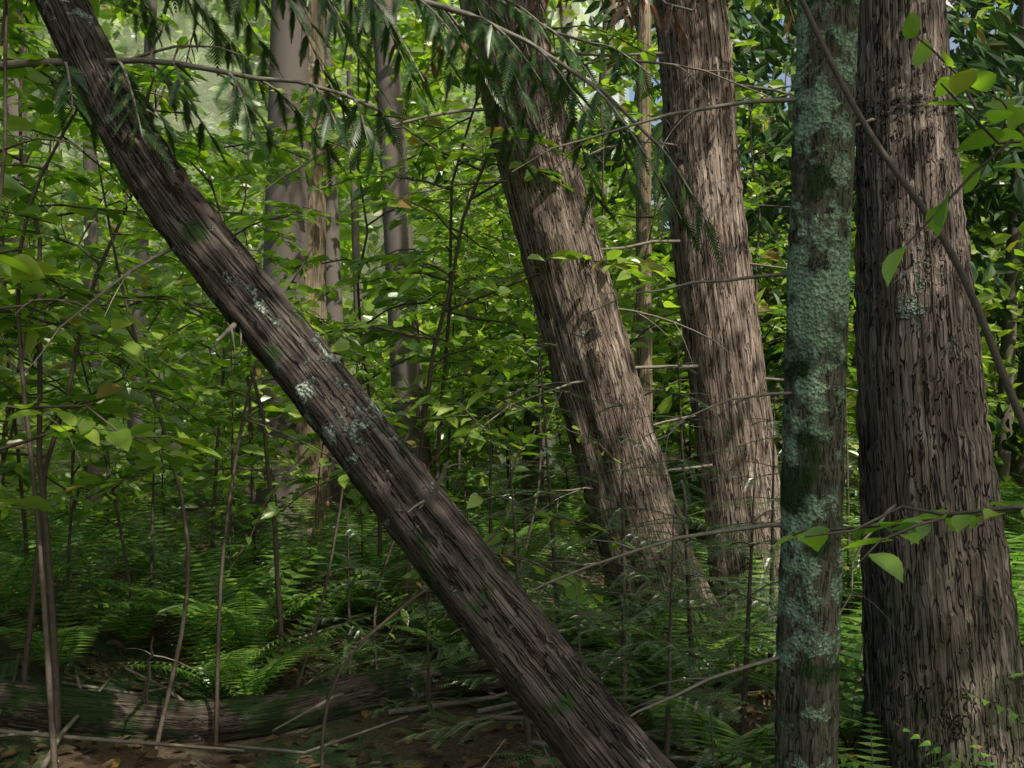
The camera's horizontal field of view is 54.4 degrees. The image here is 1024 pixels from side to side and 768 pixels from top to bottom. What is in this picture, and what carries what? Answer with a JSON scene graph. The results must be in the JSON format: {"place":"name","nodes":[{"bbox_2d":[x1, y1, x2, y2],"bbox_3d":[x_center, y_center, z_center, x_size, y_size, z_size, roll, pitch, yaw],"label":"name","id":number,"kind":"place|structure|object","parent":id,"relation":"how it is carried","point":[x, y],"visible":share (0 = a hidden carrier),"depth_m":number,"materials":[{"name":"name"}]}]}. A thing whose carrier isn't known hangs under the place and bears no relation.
{"place":"outdoors","nodes":[
{"label":"outdoors","id":0,"kind":"place"},
{"bbox_2d":[0,395,1023,767],"bbox_3d":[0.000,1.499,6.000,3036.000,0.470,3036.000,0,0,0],"label":"ground","id":1,"kind":"structure","parent":0,"point":[478,745],"depth_m":4.93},
{"bbox_2d":[265,0,332,537],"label":"tree","id":2,"kind":"object","parent":1,"relation":"on","point":[315,277],"visible":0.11,"depth_m":9.86,"materials":[{"name":"brown plant"}]},
{"bbox_2d":[0,557,620,742],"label":"fallen log","id":3,"kind":"object","parent":1,"relation":"on","point":[23,705],"visible":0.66,"depth_m":4.54,"materials":[{"name":"brown wood"}]},
{"bbox_2d":[0,0,722,767],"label":"leaning tree","id":4,"kind":"object","parent":1,"relation":"on","point":[564,698],"visible":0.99,"depth_m":3.19,"materials":[{"name":"brown plant"}]},
{"bbox_2d":[7,0,796,687],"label":"cedar tree","id":5,"kind":"object","parent":1,"relation":"on","point":[597,354],"visible":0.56,"depth_m":5.32,"materials":[{"name":"brown plant"}]},
{"bbox_2d":[0,321,1013,767],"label":"fir saplings","id":6,"kind":"object","parent":1,"relation":"on","point":[670,651],"visible":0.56,"depth_m":4.44,"materials":[{"name":"green plant"}]},
{"bbox_2d":[0,0,1023,767],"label":"understory saplings","id":7,"kind":"object","parent":1,"relation":"on","point":[104,392],"visible":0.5,"depth_m":5.36,"materials":[{"name":"green plant"}]},
{"bbox_2d":[0,0,1023,558],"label":"forest","id":8,"kind":"object","parent":1,"relation":"on","point":[996,202],"visible":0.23,"depth_m":10.09,"materials":[{"name":"green plant"}]},
{"bbox_2d":[0,443,1023,767],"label":"fern understory","id":9,"kind":"object","parent":1,"relation":"on","point":[246,617],"visible":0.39,"depth_m":5.45,"materials":[{"name":"green plant"}]},
{"bbox_2d":[636,0,652,419],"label":"pale pole tree","id":10,"kind":"object","parent":1,"relation":"on","point":[643,354],"visible":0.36,"depth_m":7.15,"materials":[{"name":"brown plant"}]},
{"bbox_2d":[451,0,859,767],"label":"tree","id":11,"kind":"object","parent":1,"relation":"on","point":[807,680],"visible":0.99,"depth_m":2.73,"materials":[{"name":"green plant"}]},
{"bbox_2d":[421,0,995,655],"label":"cedar tree","id":12,"kind":"object","parent":1,"relation":"on","point":[701,150],"visible":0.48,"depth_m":5.83,"materials":[{"name":"brown plant"}]},
{"bbox_2d":[841,0,1023,767],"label":"tree trunk","id":13,"kind":"object","parent":1,"relation":"on","point":[939,624],"visible":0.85,"depth_m":3.41,"materials":[{"name":"brown plant"}]},
{"bbox_2d":[62,1,1017,331],"label":"sky","id":14,"kind":"structure","parent":0,"point":[630,94],"materials":[{"name":"white"}]}
]}

